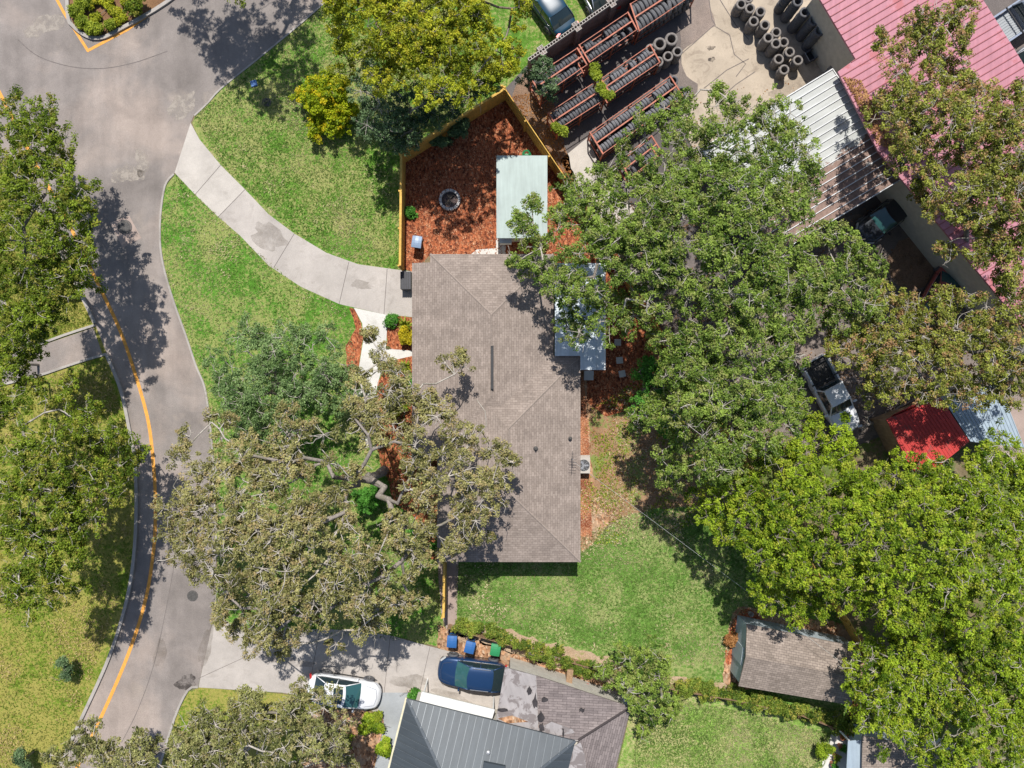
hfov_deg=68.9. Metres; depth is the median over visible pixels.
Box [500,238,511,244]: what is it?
window unit
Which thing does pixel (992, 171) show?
live oak
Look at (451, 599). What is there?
side path
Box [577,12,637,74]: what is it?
tyre rack
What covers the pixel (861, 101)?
roof litter
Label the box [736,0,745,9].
tyre
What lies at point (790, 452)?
leafy tree
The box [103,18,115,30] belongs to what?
shrub
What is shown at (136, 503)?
kerb
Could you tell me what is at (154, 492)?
road marking
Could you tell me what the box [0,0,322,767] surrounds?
road
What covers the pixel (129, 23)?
kerb
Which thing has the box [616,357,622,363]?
paving stone
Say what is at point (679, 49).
tyre
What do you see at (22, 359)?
live oak
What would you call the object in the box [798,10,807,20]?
tyre
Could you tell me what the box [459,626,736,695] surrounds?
sandy verge
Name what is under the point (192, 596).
manhole cover
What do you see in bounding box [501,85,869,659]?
wooden fence
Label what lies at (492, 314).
house
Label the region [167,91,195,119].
road stain
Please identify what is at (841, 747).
plant pot
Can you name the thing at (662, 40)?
tyre
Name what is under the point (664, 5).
tyre
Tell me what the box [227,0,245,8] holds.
street oak
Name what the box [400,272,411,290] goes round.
trash bin
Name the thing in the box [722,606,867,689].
mulch corner
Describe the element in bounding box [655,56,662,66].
tyre
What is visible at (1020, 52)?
parked car
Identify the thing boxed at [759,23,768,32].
tyre
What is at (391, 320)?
shrub
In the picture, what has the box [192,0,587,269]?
lawn
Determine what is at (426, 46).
leafy tree
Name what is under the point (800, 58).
tyre
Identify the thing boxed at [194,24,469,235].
worn patches
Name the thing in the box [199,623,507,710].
driveway
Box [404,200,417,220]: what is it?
shrub
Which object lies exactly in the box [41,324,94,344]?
kerb
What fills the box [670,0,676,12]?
tyre
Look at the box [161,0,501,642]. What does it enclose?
grass
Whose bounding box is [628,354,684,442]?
broadleaf shrub
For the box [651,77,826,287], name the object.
live oak
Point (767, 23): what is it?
tyre
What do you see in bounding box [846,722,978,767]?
corner house
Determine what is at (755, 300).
live oak
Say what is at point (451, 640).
wheelie bin
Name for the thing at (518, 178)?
garden shed
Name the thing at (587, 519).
mulch chips
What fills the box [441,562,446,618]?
wooden fence
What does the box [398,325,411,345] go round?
shrub
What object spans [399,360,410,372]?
spiky plant
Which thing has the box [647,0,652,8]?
tyre
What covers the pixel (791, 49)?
tyre
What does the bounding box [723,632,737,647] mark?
shrub
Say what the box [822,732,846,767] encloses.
patio
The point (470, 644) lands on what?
wheelie bin
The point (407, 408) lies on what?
shrub
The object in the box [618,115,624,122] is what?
tyre
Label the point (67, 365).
kerb
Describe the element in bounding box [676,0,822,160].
yard slab
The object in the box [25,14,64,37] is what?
road stain
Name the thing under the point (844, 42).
warehouse
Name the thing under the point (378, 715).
shrub
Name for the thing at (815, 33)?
tyre
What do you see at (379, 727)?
shrub
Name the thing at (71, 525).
live oak
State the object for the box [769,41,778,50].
tyre
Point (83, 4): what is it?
shrub
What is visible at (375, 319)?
walkway
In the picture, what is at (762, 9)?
tyre
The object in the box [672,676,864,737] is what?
hedge
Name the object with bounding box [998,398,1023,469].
patio next
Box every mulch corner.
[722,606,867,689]
[725,608,760,664]
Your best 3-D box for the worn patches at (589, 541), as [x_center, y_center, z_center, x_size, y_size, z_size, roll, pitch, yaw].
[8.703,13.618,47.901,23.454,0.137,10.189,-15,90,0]
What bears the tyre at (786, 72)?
on the tyre
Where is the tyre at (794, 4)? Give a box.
[792,0,802,7]
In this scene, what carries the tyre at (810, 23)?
on the tyre
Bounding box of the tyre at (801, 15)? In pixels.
[799,7,809,17]
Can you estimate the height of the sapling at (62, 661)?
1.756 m
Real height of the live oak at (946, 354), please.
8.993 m
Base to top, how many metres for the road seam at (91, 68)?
0.001 m
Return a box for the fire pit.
[439,189,460,210]
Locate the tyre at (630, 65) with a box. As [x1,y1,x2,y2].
[628,62,633,70]
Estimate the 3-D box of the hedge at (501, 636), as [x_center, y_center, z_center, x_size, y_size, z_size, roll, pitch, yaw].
[0.853,16.526,47.227,9.773,1.547,2.033,18,90,0]
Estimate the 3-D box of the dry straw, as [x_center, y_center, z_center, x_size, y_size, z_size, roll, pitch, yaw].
[8.459,5.004,47.900,11.186,0.139,10.983,-33,90,0]
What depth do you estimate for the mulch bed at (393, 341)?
47.99 m
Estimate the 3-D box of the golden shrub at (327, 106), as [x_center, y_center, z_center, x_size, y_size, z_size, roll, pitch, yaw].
[-11.699,-17.340,46.766,4.187,2.580,4.232,-18,90,0]
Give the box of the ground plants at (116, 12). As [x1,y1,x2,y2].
[86,0,128,26]
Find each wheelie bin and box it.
[411,235,422,248]
[447,631,456,647]
[464,637,475,653]
[490,641,500,656]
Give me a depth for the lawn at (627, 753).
47.99 m
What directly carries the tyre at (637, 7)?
on the racked tyres at (592, 54)
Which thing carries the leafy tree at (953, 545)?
on the ground at (872, 450)
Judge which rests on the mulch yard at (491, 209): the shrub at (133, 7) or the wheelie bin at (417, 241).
the wheelie bin at (417, 241)
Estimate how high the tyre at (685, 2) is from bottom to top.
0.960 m
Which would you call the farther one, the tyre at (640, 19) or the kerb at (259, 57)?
the kerb at (259, 57)
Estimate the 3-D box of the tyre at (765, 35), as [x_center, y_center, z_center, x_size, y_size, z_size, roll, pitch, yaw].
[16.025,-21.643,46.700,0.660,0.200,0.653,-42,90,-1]
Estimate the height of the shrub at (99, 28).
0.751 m
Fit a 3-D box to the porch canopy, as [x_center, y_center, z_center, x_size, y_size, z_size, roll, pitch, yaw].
[-3.364,19.652,46.800,4.603,2.400,0.608,14,90,0]
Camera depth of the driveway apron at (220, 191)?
47.98 m
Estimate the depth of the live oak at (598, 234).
39.18 m
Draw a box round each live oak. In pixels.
[0,83,107,353]
[0,320,49,408]
[0,371,152,626]
[38,674,360,767]
[147,324,522,663]
[504,102,717,351]
[624,320,811,494]
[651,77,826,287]
[678,218,888,392]
[823,265,1023,412]
[860,0,1023,296]
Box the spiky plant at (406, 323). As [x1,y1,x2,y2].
[397,318,411,331]
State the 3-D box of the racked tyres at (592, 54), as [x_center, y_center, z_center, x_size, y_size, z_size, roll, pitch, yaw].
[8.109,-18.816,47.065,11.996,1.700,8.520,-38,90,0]
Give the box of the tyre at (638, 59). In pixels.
[636,56,642,64]
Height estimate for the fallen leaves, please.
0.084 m
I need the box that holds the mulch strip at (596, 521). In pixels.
[581,370,611,550]
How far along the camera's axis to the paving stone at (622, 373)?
47.93 m
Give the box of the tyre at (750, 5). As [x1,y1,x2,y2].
[744,3,754,13]
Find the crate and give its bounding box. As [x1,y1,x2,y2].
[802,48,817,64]
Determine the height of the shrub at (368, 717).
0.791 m
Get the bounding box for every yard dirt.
[512,73,575,181]
[661,214,1023,459]
[673,59,697,97]
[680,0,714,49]
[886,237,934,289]
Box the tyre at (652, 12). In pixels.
[648,9,657,24]
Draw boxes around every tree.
[319,0,532,113]
[346,57,501,157]
[512,54,560,103]
[590,634,684,741]
[683,454,869,631]
[733,395,861,509]
[812,445,959,598]
[835,551,1023,684]
[838,627,1023,767]
[909,417,1023,615]
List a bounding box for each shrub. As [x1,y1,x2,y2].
[66,2,84,18]
[73,0,92,10]
[74,15,88,29]
[84,19,94,35]
[90,21,103,35]
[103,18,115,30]
[122,0,146,16]
[288,68,360,144]
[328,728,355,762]
[351,485,383,516]
[357,721,374,736]
[361,712,374,724]
[372,710,382,722]
[372,721,389,733]
[374,735,391,758]
[382,313,398,328]
[390,403,409,418]
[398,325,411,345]
[400,687,420,699]
[402,529,424,548]
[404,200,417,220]
[426,131,453,148]
[427,539,436,552]
[447,117,469,138]
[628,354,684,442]
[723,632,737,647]
[815,742,835,760]
[848,701,862,716]
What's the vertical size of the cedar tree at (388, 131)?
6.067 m
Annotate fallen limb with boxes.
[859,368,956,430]
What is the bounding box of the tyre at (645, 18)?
[641,14,649,29]
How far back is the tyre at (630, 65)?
46.35 m
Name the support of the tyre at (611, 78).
on the tyre rack at (637, 65)
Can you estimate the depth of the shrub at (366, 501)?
46.90 m
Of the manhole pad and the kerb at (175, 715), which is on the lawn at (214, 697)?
the kerb at (175, 715)
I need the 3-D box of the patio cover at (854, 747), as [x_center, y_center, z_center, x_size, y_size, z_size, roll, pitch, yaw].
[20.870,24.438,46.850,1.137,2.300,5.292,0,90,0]
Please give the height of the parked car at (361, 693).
1.511 m
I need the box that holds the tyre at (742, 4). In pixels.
[734,2,743,11]
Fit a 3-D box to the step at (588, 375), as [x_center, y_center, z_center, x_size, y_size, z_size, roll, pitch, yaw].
[4.918,-0.545,47.800,0.600,0.400,0.600,0,90,0]
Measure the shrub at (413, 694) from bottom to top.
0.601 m
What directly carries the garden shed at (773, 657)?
on the mulch corner at (728, 677)
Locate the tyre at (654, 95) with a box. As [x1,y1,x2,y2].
[651,92,657,99]
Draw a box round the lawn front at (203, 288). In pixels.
[161,174,442,645]
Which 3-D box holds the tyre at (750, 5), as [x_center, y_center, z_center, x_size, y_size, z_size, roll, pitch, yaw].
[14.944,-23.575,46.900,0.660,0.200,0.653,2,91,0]
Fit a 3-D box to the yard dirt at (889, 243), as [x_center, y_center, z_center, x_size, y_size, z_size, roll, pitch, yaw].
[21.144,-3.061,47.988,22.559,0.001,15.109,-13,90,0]
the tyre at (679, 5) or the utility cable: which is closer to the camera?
the utility cable
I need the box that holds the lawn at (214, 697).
[161,687,377,767]
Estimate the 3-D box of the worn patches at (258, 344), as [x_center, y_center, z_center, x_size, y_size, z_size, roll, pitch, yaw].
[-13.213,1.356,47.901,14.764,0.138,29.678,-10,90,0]
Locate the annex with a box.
[496,657,630,767]
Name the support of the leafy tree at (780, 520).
on the lawn at (709, 671)
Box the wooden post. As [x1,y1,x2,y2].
[565,668,572,682]
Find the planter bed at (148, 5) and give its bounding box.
[70,0,164,35]
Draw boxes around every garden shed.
[496,156,546,244]
[730,615,860,704]
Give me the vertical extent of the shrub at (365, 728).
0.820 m
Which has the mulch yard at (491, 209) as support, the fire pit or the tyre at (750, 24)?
the fire pit
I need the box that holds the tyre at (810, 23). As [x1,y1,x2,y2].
[808,16,816,26]
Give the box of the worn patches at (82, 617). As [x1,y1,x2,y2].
[0,367,130,765]
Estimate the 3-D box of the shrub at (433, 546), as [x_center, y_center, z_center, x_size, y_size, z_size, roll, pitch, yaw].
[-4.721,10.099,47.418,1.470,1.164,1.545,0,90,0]
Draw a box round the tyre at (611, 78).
[609,74,614,83]
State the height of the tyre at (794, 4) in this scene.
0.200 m
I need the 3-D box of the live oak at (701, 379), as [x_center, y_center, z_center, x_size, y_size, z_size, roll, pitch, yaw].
[11.398,1.410,42.632,10.160,10.900,9.658,0,90,0]
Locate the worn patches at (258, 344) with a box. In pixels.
[164,193,441,622]
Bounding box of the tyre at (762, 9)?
[755,6,765,17]
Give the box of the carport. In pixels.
[698,68,899,254]
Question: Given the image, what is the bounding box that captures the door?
[732,641,743,664]
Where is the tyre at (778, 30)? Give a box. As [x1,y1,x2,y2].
[771,27,780,37]
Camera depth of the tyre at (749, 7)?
47.07 m
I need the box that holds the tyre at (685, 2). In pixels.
[683,0,688,5]
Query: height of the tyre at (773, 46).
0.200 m
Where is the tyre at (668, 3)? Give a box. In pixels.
[665,0,671,16]
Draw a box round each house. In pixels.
[388,690,575,767]
[412,253,580,562]
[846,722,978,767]
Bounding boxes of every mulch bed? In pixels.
[301,708,379,767]
[345,308,362,378]
[375,316,436,560]
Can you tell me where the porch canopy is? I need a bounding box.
[419,678,494,718]
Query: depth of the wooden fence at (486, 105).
46.77 m
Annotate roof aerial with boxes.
[569,451,576,467]
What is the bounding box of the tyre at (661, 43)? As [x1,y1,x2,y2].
[652,41,663,53]
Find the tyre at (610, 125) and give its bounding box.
[607,123,613,130]
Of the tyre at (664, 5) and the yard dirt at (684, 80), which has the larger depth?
the yard dirt at (684, 80)
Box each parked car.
[307,669,381,712]
[438,651,506,692]
[529,0,578,37]
[582,0,620,17]
[854,199,906,244]
[914,266,960,318]
[1016,47,1023,63]
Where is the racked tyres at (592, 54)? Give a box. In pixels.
[532,0,688,173]
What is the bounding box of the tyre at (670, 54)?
[663,51,672,61]
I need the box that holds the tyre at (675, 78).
[668,76,677,86]
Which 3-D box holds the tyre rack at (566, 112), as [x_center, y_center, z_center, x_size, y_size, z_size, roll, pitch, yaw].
[3.993,-17.198,47.042,3.602,1.915,1.289,-33,90,0]
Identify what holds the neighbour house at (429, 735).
on the ground at (872, 450)
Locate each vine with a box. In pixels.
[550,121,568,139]
[588,61,615,100]
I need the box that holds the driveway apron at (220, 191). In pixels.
[175,123,244,215]
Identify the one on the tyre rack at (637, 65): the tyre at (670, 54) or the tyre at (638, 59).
the tyre at (638, 59)
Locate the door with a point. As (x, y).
(737, 651)
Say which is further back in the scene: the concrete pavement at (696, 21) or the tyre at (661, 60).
the concrete pavement at (696, 21)
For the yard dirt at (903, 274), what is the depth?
47.98 m
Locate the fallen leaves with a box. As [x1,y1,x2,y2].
[513,83,892,511]
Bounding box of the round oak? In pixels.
[202,310,369,450]
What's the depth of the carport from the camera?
44.70 m
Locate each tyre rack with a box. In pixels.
[530,47,586,107]
[546,82,605,139]
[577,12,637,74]
[587,76,683,160]
[600,44,660,106]
[619,135,660,182]
[627,0,693,44]
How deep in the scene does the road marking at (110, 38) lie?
47.98 m
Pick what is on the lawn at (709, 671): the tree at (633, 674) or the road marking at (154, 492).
the tree at (633, 674)
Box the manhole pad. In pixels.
[110,216,140,246]
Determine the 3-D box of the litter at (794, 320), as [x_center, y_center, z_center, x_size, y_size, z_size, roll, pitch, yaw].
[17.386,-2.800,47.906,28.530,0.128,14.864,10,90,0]
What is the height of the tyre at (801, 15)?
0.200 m
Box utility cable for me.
[578,465,840,661]
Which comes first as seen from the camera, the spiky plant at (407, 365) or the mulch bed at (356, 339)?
the spiky plant at (407, 365)
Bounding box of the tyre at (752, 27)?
[747,19,756,28]
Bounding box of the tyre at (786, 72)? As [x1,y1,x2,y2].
[779,65,788,75]
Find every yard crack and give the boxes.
[683,25,745,76]
[704,59,747,87]
[720,0,748,39]
[722,72,754,96]
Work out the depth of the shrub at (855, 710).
47.48 m
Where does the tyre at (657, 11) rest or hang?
on the tyre rack at (642, 12)
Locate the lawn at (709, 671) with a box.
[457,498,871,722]
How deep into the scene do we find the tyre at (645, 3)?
46.16 m
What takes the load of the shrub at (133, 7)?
on the planter bed at (148, 5)
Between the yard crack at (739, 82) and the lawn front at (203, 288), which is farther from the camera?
the lawn front at (203, 288)
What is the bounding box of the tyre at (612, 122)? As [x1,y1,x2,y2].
[610,120,616,128]
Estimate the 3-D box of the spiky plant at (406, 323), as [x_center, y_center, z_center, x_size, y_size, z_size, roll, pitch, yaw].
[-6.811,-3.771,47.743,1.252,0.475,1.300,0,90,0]
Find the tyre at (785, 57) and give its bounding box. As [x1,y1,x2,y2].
[782,50,791,59]
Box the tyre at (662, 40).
[653,37,665,51]
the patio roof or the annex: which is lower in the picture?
the annex
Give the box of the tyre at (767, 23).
[759,20,769,30]
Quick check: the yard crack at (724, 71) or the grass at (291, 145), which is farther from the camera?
the yard crack at (724, 71)
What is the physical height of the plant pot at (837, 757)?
0.661 m
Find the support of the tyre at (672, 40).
on the tyre
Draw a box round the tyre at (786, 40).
[779,37,788,47]
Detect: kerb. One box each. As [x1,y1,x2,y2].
[5,353,106,384]
[36,206,96,323]
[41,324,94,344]
[57,353,138,766]
[65,0,172,40]
[158,686,197,767]
[159,174,217,556]
[194,3,322,115]
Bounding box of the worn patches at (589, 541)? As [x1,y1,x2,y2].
[456,511,841,664]
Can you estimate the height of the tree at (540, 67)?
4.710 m
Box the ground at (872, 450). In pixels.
[0,4,1023,767]
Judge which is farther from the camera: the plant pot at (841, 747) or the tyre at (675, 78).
the plant pot at (841, 747)
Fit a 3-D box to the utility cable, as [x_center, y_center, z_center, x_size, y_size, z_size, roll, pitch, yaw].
[11.954,10.830,44.434,20.560,0.881,0.013,37,90,0]
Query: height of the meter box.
0.120 m
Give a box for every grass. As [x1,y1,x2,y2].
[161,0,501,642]
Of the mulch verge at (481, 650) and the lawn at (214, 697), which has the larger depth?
the lawn at (214, 697)
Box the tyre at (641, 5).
[636,1,645,13]
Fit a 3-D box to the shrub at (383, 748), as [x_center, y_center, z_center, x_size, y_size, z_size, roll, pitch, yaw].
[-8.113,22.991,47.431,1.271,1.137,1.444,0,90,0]
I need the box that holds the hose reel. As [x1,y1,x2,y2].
[522,150,530,155]
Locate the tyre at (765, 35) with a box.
[763,33,772,43]
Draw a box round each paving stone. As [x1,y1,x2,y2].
[614,339,620,345]
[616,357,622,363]
[618,370,625,376]
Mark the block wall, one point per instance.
(575, 33)
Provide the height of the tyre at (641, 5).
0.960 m
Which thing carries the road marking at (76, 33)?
on the road
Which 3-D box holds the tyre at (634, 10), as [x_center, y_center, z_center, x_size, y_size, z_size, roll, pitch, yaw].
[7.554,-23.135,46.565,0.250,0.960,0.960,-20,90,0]
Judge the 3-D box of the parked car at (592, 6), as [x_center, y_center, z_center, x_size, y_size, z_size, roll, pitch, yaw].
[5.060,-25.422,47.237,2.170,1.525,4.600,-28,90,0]
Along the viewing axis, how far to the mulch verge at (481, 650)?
47.98 m
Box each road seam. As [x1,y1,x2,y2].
[18,40,167,68]
[122,568,173,740]
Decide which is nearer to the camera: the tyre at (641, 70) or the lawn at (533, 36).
the tyre at (641, 70)
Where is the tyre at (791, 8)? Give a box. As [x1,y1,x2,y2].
[789,1,798,10]
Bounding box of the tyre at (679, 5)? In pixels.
[675,0,680,10]
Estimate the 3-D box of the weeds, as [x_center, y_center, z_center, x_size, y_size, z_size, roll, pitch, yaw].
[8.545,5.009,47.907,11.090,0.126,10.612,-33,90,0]
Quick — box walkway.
[354,308,411,447]
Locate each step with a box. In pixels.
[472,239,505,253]
[584,371,593,379]
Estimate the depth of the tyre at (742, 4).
47.04 m
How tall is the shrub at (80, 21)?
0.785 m
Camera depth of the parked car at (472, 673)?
46.78 m
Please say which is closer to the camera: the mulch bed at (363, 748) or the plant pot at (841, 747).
the plant pot at (841, 747)
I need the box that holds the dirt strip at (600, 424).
[587,341,755,530]
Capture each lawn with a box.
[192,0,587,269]
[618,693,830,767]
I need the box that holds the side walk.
[375,693,407,767]
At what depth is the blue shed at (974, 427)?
45.60 m
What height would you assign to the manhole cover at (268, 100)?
0.033 m
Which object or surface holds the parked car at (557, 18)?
on the lawn at (533, 36)
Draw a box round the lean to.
[870,398,969,469]
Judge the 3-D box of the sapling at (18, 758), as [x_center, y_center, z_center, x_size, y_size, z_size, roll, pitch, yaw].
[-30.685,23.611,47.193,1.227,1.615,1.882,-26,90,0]
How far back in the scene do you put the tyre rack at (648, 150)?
46.52 m
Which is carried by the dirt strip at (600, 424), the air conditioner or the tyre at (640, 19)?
the air conditioner
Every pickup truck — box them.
[798,353,861,436]
[994,0,1023,41]
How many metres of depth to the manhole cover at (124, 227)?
47.98 m
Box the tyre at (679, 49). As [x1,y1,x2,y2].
[672,47,682,57]
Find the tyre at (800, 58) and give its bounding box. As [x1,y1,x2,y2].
[792,55,802,65]
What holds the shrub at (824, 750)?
on the lawn at (627, 753)
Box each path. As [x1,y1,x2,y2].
[0,328,101,382]
[438,562,457,632]
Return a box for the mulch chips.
[405,100,654,536]
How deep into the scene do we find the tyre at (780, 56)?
47.01 m
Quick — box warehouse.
[797,0,1023,352]
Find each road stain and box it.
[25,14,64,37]
[111,167,141,182]
[135,149,148,179]
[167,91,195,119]
[175,675,194,689]
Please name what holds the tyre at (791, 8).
on the tyre
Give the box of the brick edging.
[354,709,383,767]
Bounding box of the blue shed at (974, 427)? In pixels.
[932,386,1023,446]
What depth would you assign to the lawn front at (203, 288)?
47.99 m
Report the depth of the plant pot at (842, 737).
47.48 m
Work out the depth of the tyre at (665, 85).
46.70 m
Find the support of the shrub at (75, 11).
on the planter bed at (148, 5)
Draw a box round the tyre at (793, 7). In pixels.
[791,0,799,8]
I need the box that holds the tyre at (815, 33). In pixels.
[813,26,822,36]
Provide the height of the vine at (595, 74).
2.514 m
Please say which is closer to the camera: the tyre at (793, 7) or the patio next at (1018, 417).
the tyre at (793, 7)
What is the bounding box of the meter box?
[250,79,257,86]
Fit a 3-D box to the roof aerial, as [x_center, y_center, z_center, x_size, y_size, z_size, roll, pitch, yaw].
[3.614,4.477,44.650,0.450,1.001,1.000,0,90,0]
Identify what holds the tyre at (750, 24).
on the tyre at (752, 27)
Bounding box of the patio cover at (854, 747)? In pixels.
[839,730,861,767]
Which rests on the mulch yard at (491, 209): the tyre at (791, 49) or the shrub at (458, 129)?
the shrub at (458, 129)
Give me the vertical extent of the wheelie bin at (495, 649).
1.066 m
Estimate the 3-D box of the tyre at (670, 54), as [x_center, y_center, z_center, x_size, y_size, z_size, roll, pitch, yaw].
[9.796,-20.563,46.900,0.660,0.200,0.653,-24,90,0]
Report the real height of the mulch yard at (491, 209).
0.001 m
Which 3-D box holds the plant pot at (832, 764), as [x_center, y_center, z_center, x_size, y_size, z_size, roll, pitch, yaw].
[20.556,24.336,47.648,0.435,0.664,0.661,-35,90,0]
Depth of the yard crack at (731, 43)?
47.98 m
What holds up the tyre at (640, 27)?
on the racked tyres at (592, 54)
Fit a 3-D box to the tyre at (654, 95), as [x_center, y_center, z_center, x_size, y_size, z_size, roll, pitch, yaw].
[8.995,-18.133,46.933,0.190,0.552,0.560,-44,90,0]
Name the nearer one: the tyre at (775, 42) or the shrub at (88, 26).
the tyre at (775, 42)
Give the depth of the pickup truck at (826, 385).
46.92 m
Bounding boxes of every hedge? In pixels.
[450,616,595,679]
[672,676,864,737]
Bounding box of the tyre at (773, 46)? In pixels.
[770,38,780,49]
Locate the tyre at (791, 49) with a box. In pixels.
[784,47,794,57]
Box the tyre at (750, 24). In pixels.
[748,16,758,26]
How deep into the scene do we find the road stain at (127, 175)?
47.99 m
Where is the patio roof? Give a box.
[555,263,605,369]
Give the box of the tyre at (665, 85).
[663,83,669,91]
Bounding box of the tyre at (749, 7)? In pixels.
[743,6,752,15]
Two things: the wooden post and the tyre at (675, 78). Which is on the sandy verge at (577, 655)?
the wooden post
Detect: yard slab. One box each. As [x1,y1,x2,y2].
[561,138,634,239]
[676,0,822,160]
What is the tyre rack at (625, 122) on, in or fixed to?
on the yard apron at (577, 135)
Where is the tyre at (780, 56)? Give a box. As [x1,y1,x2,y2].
[773,54,783,64]
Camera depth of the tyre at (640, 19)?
46.24 m
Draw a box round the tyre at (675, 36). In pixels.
[665,32,677,46]
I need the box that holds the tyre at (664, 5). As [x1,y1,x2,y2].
[660,2,669,16]
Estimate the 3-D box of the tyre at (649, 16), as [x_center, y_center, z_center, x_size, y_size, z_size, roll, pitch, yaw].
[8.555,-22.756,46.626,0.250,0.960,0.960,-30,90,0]
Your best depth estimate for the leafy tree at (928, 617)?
40.61 m
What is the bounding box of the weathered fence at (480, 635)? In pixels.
[447,624,843,731]
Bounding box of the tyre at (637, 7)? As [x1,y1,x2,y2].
[633,3,641,16]
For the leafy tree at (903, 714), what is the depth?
41.88 m
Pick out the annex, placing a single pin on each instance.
(590, 719)
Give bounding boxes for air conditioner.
[581,455,589,472]
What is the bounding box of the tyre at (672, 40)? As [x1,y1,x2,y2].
[665,38,675,49]
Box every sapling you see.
[11,746,34,767]
[51,655,73,681]
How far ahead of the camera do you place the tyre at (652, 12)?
46.20 m
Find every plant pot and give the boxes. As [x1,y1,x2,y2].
[829,760,838,767]
[832,753,841,763]
[837,743,846,753]
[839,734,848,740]
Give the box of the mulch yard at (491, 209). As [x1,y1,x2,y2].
[404,91,663,415]
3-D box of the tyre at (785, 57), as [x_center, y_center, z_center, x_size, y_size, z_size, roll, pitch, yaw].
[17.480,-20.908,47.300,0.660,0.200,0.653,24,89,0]
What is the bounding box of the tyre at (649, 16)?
[645,12,653,27]
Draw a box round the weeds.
[581,354,743,544]
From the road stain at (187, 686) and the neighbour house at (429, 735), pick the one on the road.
the road stain at (187, 686)
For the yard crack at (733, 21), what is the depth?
47.98 m
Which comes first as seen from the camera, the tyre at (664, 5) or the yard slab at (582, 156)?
the tyre at (664, 5)
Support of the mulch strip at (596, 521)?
on the dirt strip at (600, 424)
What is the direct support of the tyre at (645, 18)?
on the racked tyres at (592, 54)
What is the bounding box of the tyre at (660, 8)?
[656,5,665,20]
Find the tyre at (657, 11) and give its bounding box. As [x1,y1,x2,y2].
[652,7,661,22]
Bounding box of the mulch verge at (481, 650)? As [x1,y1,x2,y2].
[437,625,639,697]
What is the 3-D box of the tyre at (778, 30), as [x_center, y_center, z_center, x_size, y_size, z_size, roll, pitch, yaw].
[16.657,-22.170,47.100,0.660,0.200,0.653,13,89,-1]
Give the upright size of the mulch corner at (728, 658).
0.001 m
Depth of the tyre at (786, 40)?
47.01 m
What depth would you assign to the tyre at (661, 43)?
47.05 m
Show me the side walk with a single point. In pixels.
(390, 705)
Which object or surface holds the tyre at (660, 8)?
on the racked tyres at (592, 54)
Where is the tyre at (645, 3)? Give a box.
[640,0,649,11]
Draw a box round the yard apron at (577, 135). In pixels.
[506,0,1023,444]
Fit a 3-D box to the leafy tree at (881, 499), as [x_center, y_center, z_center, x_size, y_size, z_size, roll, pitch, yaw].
[20.049,7.062,43.138,6.873,9.843,8.893,41,90,0]
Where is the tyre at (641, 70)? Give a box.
[637,66,643,74]
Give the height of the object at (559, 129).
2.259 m
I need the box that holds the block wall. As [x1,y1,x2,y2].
[527,0,634,73]
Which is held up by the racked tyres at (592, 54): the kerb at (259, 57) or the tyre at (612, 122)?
the tyre at (612, 122)
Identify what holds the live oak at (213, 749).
on the lawn at (214, 697)
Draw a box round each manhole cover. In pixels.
[117,220,131,234]
[187,590,197,600]
[262,98,270,106]
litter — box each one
[603,197,978,459]
[843,77,897,147]
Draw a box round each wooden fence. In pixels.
[397,86,505,270]
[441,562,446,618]
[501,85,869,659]
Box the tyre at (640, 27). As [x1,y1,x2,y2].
[632,20,642,34]
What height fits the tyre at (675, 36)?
0.260 m
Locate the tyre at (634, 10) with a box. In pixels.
[629,5,636,19]
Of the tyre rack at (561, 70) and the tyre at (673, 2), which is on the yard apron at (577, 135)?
the tyre rack at (561, 70)
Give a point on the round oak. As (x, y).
(258, 365)
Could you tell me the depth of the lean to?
45.50 m
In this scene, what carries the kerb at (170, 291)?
on the road
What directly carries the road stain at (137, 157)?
on the road
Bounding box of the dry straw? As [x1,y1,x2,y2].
[581,355,750,543]
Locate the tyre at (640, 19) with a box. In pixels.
[637,16,645,31]
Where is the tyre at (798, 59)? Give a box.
[791,58,799,67]
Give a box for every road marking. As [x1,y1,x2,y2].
[0,91,156,767]
[56,0,87,50]
[87,16,148,51]

